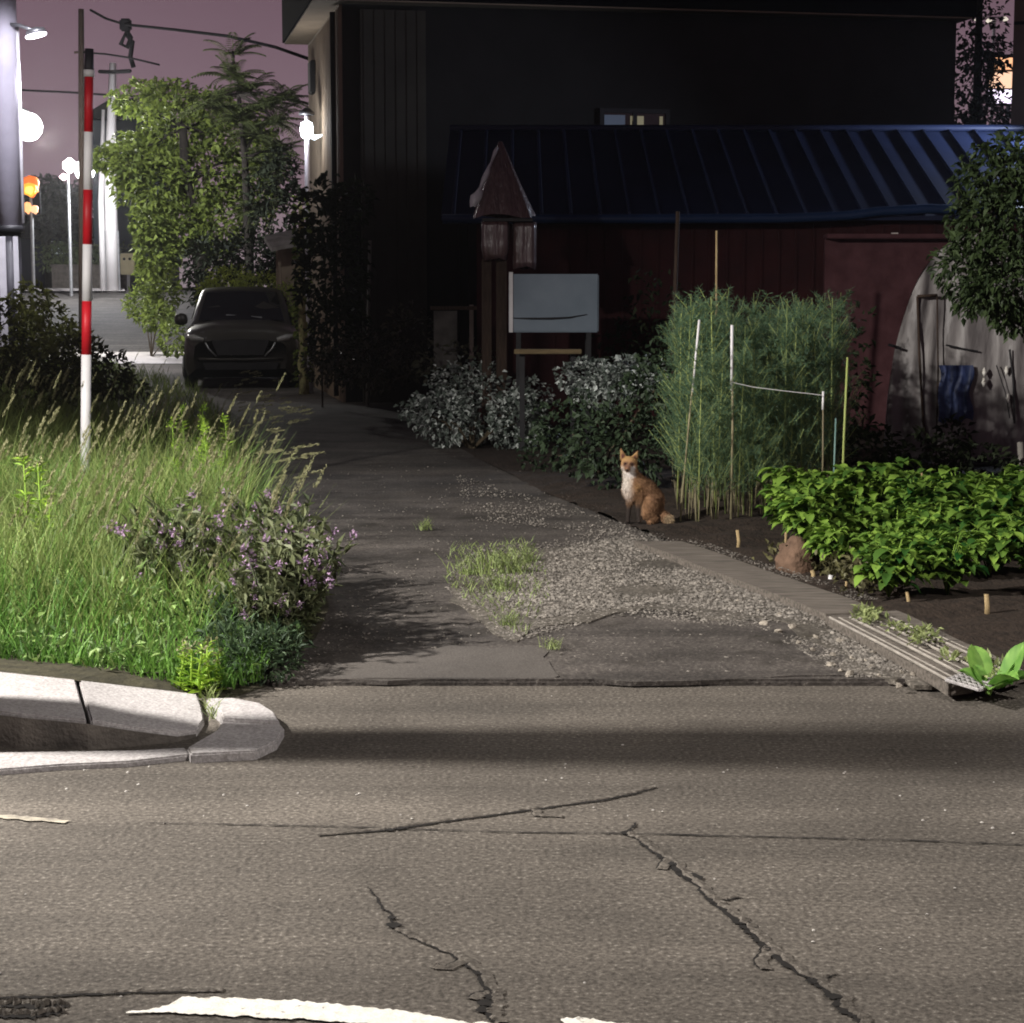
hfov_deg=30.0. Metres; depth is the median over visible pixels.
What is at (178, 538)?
flowering weed
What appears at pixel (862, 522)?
potato plant
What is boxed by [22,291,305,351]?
road
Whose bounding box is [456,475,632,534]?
gravel
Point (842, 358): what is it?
asparagus plant
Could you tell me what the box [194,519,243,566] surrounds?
flowering weed
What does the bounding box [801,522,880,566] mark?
potato plant
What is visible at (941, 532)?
potato plant
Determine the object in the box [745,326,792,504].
asparagus plant
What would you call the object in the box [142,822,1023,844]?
road crack
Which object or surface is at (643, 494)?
fox
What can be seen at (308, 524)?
flowering weed
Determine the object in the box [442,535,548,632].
sparse weeds
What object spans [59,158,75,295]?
street lamp
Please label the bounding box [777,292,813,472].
asparagus plant
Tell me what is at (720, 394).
asparagus plant
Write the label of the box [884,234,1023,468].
vinyl greenhouse
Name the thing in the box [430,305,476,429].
board frame
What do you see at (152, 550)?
flowering weed
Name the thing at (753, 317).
asparagus plant
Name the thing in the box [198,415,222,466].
tall weed
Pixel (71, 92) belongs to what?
overhead wire
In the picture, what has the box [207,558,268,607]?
flowering weed
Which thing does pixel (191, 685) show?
tall weed
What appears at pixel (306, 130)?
post lamp
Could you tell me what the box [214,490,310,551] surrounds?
flowering weed
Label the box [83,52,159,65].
overhead wire
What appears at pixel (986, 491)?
potato plant
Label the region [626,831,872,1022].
road crack
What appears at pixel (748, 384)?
asparagus plant
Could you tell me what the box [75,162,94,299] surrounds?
street lamp
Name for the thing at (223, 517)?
flowering weed
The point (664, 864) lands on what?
road crack
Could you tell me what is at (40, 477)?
tall weed
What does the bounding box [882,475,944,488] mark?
potato plant
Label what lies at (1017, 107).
neighbour house
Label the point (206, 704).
weed tuft
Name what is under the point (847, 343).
asparagus plant
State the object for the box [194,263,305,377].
mounded shrub
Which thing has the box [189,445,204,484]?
tall weed
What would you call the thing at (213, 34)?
overhead wire
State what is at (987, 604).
wooden peg
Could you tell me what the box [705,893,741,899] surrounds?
road crack
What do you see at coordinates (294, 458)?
grass heads
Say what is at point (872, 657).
gravel
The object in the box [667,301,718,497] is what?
asparagus plant
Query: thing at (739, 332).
asparagus plant
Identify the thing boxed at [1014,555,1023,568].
potato plant
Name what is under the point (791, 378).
asparagus plant
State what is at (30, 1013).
road crack
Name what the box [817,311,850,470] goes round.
asparagus plant
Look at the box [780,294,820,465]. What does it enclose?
asparagus plant
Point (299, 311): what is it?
vine trunk
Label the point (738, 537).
wooden peg
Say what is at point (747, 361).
asparagus plant
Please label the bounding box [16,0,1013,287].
sky
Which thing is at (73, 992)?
road crack
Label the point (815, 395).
asparagus plant
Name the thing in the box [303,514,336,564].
flowering weed
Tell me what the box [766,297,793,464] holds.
asparagus plant
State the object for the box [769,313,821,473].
asparagus plant
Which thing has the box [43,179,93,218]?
distant tree
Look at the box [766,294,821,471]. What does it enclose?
asparagus plant
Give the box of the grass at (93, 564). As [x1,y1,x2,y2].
[0,381,335,673]
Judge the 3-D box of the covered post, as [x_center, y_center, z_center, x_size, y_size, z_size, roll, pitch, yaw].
[-0.090,-2.253,19.871,0.691,3.150,0.585,0,7,0]
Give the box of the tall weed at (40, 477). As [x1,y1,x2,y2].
[24,453,56,557]
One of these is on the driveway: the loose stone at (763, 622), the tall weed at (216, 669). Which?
the loose stone at (763, 622)
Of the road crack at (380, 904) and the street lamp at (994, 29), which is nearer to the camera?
the road crack at (380, 904)
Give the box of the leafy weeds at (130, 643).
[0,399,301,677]
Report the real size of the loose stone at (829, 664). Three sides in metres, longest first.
0.054 x 0.038 x 0.026 m
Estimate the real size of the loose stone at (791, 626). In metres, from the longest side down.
0.047 x 0.041 x 0.028 m
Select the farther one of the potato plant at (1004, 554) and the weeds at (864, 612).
the potato plant at (1004, 554)
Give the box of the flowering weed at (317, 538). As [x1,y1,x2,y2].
[242,526,332,639]
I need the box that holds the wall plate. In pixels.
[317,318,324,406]
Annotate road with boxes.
[0,682,1023,1022]
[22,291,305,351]
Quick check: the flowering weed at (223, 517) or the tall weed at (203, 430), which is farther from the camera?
the tall weed at (203, 430)
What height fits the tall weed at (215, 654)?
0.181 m
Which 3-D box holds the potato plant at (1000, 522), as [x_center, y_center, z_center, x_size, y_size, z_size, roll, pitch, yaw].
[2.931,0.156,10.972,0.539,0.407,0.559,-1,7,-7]
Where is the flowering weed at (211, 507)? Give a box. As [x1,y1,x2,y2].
[199,494,246,521]
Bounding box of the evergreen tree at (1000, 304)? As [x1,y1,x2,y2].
[926,126,1023,343]
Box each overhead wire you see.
[21,89,173,96]
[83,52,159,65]
[90,9,307,59]
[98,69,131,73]
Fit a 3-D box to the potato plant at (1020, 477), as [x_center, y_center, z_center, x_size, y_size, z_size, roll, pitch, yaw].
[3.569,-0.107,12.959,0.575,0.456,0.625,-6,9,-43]
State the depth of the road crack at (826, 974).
4.72 m
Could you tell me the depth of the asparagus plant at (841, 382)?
15.50 m
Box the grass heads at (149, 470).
[0,345,326,584]
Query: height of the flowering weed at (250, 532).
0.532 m
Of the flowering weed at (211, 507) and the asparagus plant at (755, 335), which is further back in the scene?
the asparagus plant at (755, 335)
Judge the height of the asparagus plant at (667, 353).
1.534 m
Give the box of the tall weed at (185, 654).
[167,646,189,690]
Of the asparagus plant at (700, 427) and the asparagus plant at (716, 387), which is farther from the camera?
the asparagus plant at (716, 387)
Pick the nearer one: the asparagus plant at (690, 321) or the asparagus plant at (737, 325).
the asparagus plant at (690, 321)
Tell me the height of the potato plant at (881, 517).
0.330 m
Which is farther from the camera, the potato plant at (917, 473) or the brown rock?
the potato plant at (917, 473)
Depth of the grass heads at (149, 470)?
10.76 m
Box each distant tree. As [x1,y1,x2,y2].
[24,173,78,287]
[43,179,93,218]
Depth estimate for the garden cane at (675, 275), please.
17.84 m
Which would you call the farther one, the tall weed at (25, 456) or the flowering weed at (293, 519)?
the tall weed at (25, 456)
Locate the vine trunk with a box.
[290,195,313,394]
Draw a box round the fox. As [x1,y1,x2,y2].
[619,449,674,523]
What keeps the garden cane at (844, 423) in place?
on the garden soil
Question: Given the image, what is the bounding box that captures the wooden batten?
[829,616,999,684]
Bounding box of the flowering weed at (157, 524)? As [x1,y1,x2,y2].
[117,501,217,612]
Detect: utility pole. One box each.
[0,0,46,367]
[74,9,84,326]
[98,110,106,292]
[104,63,120,292]
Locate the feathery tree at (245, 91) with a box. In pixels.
[169,32,308,286]
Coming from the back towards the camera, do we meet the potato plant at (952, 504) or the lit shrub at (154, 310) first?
the lit shrub at (154, 310)
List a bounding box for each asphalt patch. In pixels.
[297,645,558,684]
[568,617,866,685]
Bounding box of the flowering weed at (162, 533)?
[110,500,195,597]
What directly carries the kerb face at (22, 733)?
on the road at (188, 886)
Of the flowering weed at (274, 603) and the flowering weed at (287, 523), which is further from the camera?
the flowering weed at (287, 523)
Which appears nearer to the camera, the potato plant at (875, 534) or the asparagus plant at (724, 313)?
the potato plant at (875, 534)
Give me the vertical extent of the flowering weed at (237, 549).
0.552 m
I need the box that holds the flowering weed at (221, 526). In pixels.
[195,522,234,580]
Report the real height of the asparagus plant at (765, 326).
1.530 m
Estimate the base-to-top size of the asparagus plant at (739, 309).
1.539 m
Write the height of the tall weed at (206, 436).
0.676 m
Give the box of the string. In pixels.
[731,382,822,395]
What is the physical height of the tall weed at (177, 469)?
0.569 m
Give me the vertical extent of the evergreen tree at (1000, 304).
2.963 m
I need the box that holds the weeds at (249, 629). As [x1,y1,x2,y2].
[180,585,318,685]
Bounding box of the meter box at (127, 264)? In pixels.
[120,253,134,306]
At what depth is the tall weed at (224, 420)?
14.14 m
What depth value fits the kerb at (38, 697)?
7.29 m
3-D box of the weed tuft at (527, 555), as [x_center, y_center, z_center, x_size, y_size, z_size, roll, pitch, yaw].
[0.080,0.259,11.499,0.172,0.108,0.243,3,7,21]
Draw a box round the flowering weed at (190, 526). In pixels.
[183,519,256,576]
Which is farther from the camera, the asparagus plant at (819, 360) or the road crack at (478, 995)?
the asparagus plant at (819, 360)
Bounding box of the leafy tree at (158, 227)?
[93,75,289,286]
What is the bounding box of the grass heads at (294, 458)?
[226,370,324,479]
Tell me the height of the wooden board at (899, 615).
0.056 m
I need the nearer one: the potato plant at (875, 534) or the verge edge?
the verge edge
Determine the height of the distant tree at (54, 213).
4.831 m
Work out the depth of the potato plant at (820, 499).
12.16 m
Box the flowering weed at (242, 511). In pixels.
[189,495,289,569]
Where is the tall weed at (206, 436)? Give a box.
[197,418,215,466]
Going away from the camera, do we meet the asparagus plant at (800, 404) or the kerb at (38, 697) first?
the kerb at (38, 697)
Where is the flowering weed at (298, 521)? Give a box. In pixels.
[243,502,313,539]
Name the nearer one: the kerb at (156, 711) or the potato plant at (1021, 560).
the kerb at (156, 711)
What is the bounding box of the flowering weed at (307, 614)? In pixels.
[269,542,343,638]
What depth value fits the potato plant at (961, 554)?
10.17 m
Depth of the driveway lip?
8.11 m
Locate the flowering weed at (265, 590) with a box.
[205,537,317,658]
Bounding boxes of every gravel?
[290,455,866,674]
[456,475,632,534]
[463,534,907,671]
[638,533,877,599]
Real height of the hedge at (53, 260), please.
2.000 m
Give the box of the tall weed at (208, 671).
[201,659,217,696]
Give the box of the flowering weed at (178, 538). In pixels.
[147,509,219,596]
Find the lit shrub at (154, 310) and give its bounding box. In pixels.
[120,254,186,358]
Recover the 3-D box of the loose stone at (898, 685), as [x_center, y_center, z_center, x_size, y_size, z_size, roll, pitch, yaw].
[1.611,0.724,7.957,0.029,0.020,0.033,-25,24,-5]
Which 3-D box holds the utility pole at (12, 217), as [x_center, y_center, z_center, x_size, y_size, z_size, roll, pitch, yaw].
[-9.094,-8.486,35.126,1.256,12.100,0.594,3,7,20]
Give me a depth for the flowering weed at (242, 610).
8.45 m
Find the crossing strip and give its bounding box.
[31,352,183,362]
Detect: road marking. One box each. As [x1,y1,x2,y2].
[0,815,68,822]
[126,996,487,1022]
[561,1016,613,1022]
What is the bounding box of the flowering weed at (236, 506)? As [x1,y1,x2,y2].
[212,486,286,532]
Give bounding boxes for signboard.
[509,272,598,446]
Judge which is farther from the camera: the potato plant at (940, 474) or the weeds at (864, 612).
the potato plant at (940, 474)
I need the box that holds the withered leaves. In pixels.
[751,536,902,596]
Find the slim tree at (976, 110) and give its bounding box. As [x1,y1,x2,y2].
[954,0,1012,124]
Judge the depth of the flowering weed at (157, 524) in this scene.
9.52 m
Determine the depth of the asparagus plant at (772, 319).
15.32 m
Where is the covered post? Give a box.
[470,141,536,444]
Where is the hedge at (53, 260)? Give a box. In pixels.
[34,240,135,274]
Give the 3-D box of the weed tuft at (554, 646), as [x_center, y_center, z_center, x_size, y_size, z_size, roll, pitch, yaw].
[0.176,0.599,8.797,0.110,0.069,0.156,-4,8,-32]
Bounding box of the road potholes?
[385,826,849,1011]
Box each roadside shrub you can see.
[0,274,98,392]
[0,298,150,416]
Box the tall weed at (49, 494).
[39,484,57,545]
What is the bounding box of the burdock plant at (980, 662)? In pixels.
[957,642,1023,695]
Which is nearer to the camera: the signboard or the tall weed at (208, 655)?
the tall weed at (208, 655)
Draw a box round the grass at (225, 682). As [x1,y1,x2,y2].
[0,617,269,689]
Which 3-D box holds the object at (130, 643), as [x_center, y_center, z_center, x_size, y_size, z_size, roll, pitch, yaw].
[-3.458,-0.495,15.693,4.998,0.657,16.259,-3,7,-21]
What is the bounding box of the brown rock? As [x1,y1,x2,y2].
[775,536,819,573]
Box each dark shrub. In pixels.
[173,143,305,308]
[285,170,382,390]
[298,300,495,395]
[514,329,684,489]
[591,269,882,448]
[827,412,1023,480]
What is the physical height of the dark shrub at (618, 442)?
1.499 m
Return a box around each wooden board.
[634,541,882,620]
[825,614,972,695]
[850,614,1000,692]
[879,610,1023,687]
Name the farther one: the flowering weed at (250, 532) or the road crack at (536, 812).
the flowering weed at (250, 532)
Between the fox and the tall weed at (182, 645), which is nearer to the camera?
the tall weed at (182, 645)
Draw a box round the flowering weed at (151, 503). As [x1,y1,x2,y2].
[102,494,203,558]
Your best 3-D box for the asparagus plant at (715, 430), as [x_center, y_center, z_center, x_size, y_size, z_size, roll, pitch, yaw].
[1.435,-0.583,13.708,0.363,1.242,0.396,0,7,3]
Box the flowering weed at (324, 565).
[258,536,331,617]
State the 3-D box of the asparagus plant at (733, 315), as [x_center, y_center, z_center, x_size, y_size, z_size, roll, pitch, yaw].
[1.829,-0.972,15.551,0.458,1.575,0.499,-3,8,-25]
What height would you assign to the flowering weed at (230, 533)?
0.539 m
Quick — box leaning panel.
[822,233,950,430]
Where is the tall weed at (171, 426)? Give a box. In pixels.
[164,417,181,479]
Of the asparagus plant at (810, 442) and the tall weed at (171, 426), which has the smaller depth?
the tall weed at (171, 426)
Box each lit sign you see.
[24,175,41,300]
[985,54,1012,122]
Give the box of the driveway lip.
[264,678,907,685]
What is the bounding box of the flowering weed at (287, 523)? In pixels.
[258,515,358,631]
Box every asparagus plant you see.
[647,299,688,487]
[649,295,701,496]
[653,301,689,476]
[653,302,709,503]
[656,291,719,509]
[666,307,726,506]
[666,318,693,466]
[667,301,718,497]
[668,310,710,496]
[669,355,713,518]
[670,291,727,506]
[670,326,706,484]
[673,342,721,521]
[678,290,727,476]
[683,283,739,506]
[684,317,721,494]
[689,345,735,515]
[690,314,740,499]
[690,344,744,518]
[699,320,730,491]
[701,312,740,500]
[701,319,751,504]
[702,369,741,513]
[705,283,747,490]
[707,302,757,500]
[716,318,762,505]
[716,322,770,503]
[716,351,764,516]
[717,295,737,366]
[721,296,759,484]
[721,305,757,396]
[721,345,770,514]
[726,324,765,494]
[726,339,777,515]
[727,312,762,479]
[729,289,772,475]
[729,291,780,499]
[734,316,778,504]
[738,352,787,514]
[739,314,761,488]
[745,299,790,483]
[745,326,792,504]
[748,298,808,500]
[748,302,789,498]
[749,292,811,473]
[750,318,794,499]
[754,308,797,483]
[757,310,787,466]
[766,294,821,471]
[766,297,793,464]
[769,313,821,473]
[769,331,810,471]
[771,297,831,470]
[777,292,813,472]
[777,321,803,469]
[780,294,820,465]
[787,300,838,470]
[788,301,832,471]
[789,295,851,477]
[789,312,827,466]
[789,315,834,472]
[799,290,843,468]
[802,289,860,476]
[805,293,868,471]
[812,311,858,476]
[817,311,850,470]
[820,287,867,464]
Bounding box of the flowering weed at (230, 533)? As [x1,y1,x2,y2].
[212,523,249,583]
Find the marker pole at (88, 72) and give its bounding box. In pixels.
[80,48,94,486]
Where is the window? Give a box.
[599,108,669,124]
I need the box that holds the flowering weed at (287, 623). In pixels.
[241,588,314,642]
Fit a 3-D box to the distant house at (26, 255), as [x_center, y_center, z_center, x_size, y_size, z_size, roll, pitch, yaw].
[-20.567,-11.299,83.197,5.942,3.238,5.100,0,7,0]
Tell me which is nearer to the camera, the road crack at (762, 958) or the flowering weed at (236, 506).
the road crack at (762, 958)
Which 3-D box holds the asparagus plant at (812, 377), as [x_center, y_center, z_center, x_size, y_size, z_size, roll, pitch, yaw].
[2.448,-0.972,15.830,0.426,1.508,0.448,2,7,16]
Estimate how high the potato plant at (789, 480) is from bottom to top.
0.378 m
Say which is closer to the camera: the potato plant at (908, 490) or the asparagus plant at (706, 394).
the potato plant at (908, 490)
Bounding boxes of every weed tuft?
[193,681,228,720]
[413,517,432,530]
[439,549,499,576]
[473,545,528,568]
[482,571,517,590]
[492,613,519,625]
[493,545,540,575]
[517,544,542,562]
[538,637,568,649]
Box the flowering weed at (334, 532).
[257,511,338,547]
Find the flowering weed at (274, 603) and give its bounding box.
[230,578,302,650]
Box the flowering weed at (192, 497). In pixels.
[165,487,233,536]
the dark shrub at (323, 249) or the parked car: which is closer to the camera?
the dark shrub at (323, 249)
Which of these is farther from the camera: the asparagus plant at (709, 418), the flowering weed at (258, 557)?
the asparagus plant at (709, 418)
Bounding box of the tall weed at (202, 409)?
[191,401,210,478]
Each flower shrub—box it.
[394,354,556,449]
[552,352,667,438]
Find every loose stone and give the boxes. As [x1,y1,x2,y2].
[759,620,768,624]
[788,624,796,628]
[826,662,835,666]
[845,670,853,676]
[896,682,901,688]
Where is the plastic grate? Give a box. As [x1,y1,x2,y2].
[945,672,996,691]
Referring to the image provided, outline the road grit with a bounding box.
[0,695,1014,996]
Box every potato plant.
[752,465,831,496]
[755,484,841,536]
[768,489,809,530]
[776,489,858,539]
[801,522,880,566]
[806,478,886,518]
[809,475,830,494]
[827,463,898,509]
[830,456,921,492]
[830,513,889,537]
[848,531,950,596]
[849,521,915,558]
[855,499,906,520]
[863,500,930,533]
[880,470,967,518]
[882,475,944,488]
[891,522,961,573]
[900,496,974,530]
[904,468,935,483]
[905,510,993,556]
[911,523,999,594]
[925,464,1007,504]
[929,479,1023,539]
[932,471,1014,507]
[952,528,1023,575]
[971,488,1023,510]
[973,490,1023,516]
[975,465,1022,486]
[977,512,1023,571]
[999,464,1023,485]
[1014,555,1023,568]
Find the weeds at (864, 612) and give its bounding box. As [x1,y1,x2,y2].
[849,601,1003,677]
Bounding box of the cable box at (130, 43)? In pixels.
[119,18,135,67]
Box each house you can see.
[21,215,94,287]
[93,98,179,289]
[282,0,976,403]
[1011,0,1023,124]
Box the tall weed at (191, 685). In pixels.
[177,643,207,690]
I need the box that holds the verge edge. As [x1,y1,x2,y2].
[0,657,286,697]
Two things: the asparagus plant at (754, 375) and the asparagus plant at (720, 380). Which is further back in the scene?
the asparagus plant at (720, 380)
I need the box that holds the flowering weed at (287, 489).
[258,485,304,528]
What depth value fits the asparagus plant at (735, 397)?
13.79 m
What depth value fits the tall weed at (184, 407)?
15.53 m
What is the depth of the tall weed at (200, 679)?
7.86 m
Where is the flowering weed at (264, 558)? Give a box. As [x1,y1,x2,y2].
[247,550,328,640]
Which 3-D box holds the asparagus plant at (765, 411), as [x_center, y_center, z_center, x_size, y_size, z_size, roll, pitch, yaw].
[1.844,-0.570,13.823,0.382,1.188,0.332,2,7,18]
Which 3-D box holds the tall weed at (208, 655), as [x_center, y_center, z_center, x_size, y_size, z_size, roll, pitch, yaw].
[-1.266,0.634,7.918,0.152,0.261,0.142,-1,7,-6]
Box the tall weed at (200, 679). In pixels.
[186,638,219,697]
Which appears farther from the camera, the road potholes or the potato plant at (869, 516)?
the potato plant at (869, 516)
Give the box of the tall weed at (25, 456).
[7,445,39,548]
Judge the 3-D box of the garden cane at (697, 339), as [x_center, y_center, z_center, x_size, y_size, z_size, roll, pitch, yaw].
[1.259,-0.633,13.521,0.135,1.444,0.016,0,7,0]
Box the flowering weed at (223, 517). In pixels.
[201,504,236,530]
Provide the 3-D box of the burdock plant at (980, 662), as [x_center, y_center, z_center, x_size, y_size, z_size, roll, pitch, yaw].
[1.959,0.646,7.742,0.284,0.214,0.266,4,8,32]
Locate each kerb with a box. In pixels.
[0,672,85,723]
[80,681,203,736]
[187,722,283,762]
[206,698,279,724]
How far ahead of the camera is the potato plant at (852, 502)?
12.54 m
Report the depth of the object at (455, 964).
4.78 m
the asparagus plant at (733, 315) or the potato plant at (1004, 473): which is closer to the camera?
the potato plant at (1004, 473)
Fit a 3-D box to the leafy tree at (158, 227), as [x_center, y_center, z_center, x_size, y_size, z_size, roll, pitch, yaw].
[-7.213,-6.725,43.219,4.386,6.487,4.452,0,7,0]
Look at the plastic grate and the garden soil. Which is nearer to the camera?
the plastic grate
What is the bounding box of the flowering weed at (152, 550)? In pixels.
[128,525,208,612]
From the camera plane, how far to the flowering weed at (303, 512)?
9.71 m
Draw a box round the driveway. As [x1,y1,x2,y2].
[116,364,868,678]
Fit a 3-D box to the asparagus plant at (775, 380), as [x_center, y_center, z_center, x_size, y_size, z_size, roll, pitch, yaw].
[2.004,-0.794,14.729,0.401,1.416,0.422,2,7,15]
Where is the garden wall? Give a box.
[50,264,126,290]
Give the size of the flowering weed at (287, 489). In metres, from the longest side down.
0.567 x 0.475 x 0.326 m
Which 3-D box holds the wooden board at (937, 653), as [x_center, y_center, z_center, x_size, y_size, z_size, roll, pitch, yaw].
[1.855,0.622,8.667,0.134,0.056,1.640,-1,7,-9]
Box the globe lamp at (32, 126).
[22,107,42,140]
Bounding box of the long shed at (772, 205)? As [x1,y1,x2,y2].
[441,125,1023,427]
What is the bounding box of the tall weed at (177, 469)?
[172,458,180,488]
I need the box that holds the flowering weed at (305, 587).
[252,565,319,631]
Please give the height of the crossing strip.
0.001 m
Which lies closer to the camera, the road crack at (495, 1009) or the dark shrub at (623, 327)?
the road crack at (495, 1009)
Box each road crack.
[0,986,223,998]
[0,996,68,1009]
[0,1004,63,1018]
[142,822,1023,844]
[317,785,655,835]
[364,884,393,927]
[395,927,508,1022]
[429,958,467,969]
[468,990,489,999]
[531,809,562,817]
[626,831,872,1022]
[655,858,672,868]
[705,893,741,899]
[753,946,773,968]
[808,970,837,977]
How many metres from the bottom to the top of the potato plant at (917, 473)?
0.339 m
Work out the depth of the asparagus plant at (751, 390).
15.51 m
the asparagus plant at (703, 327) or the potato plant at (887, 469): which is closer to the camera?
the potato plant at (887, 469)
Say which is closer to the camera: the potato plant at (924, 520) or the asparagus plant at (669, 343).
the potato plant at (924, 520)
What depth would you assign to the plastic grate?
7.77 m
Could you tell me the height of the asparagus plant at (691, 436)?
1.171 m
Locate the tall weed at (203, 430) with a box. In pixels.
[196,422,212,465]
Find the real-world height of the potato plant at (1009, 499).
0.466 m
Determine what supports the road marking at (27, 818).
on the road at (188, 886)
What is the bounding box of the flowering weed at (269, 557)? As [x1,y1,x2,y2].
[238,533,311,598]
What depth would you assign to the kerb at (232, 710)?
7.40 m
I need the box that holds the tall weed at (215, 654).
[209,647,225,676]
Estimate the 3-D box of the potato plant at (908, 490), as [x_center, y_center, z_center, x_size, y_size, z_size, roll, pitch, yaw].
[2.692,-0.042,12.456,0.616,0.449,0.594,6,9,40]
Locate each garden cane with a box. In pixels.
[668,211,679,458]
[679,320,699,521]
[715,231,717,479]
[730,325,733,518]
[822,391,823,470]
[833,418,836,471]
[842,357,848,462]
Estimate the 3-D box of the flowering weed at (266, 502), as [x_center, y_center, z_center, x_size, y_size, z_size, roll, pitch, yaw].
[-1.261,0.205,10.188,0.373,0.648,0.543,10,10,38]
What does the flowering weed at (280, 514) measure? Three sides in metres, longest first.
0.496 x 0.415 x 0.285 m
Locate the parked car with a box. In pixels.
[174,287,298,386]
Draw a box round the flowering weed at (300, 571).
[233,528,333,648]
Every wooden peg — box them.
[736,530,739,546]
[810,570,815,576]
[905,592,909,601]
[984,594,989,613]
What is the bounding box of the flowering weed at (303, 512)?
[253,506,322,559]
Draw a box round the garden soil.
[394,400,1023,669]
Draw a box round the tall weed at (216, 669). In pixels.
[210,655,229,691]
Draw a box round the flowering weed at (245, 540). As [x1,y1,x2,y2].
[229,516,298,578]
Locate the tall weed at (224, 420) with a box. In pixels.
[218,413,241,485]
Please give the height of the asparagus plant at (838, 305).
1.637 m
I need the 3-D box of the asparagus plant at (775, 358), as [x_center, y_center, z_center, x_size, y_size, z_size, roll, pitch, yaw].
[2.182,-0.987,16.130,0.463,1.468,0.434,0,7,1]
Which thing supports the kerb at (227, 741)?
on the road at (188, 886)
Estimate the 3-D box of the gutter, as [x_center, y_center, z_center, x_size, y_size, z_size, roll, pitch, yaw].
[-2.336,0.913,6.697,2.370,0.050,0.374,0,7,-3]
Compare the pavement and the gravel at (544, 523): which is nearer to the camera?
the gravel at (544, 523)
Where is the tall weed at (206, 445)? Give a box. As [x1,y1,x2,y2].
[200,441,210,489]
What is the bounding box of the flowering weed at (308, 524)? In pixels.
[262,515,333,614]
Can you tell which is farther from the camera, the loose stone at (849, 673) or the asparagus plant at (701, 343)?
the asparagus plant at (701, 343)
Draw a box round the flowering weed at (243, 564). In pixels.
[230,556,298,607]
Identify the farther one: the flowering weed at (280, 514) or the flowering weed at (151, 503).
the flowering weed at (280, 514)
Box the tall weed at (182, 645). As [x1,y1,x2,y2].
[175,636,193,685]
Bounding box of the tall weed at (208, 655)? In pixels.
[194,633,222,692]
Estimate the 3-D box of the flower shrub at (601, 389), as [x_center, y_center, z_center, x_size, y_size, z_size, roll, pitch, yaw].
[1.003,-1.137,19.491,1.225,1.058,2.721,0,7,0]
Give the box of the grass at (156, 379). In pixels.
[0,353,229,425]
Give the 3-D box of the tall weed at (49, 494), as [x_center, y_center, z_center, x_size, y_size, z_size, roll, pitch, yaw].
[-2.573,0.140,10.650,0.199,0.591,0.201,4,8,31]
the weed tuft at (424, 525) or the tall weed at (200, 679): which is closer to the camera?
the tall weed at (200, 679)
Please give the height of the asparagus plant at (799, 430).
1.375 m
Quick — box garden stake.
[1017,442,1023,470]
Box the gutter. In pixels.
[0,748,188,774]
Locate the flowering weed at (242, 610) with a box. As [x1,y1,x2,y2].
[239,589,303,647]
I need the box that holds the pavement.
[26,288,124,290]
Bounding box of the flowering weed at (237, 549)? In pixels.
[227,534,325,578]
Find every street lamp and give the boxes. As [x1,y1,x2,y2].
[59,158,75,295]
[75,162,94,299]
[975,17,1007,124]
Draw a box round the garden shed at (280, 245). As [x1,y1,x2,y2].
[264,228,304,353]
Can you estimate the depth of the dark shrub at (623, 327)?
20.23 m
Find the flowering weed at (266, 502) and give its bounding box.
[247,487,314,537]
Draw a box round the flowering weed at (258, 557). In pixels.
[228,542,323,651]
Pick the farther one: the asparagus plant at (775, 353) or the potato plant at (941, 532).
the asparagus plant at (775, 353)
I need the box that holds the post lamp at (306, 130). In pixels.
[299,108,321,392]
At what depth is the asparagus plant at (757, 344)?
15.71 m
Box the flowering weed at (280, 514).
[248,503,291,536]
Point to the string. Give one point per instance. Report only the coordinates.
(774, 389)
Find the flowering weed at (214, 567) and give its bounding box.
[199,543,230,591]
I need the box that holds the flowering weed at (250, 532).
[229,520,257,553]
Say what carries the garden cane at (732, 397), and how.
on the garden soil
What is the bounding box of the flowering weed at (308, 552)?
[239,517,345,650]
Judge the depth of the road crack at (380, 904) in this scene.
5.25 m
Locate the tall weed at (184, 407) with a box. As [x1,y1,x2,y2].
[175,402,189,465]
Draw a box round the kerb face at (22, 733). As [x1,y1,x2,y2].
[0,715,195,749]

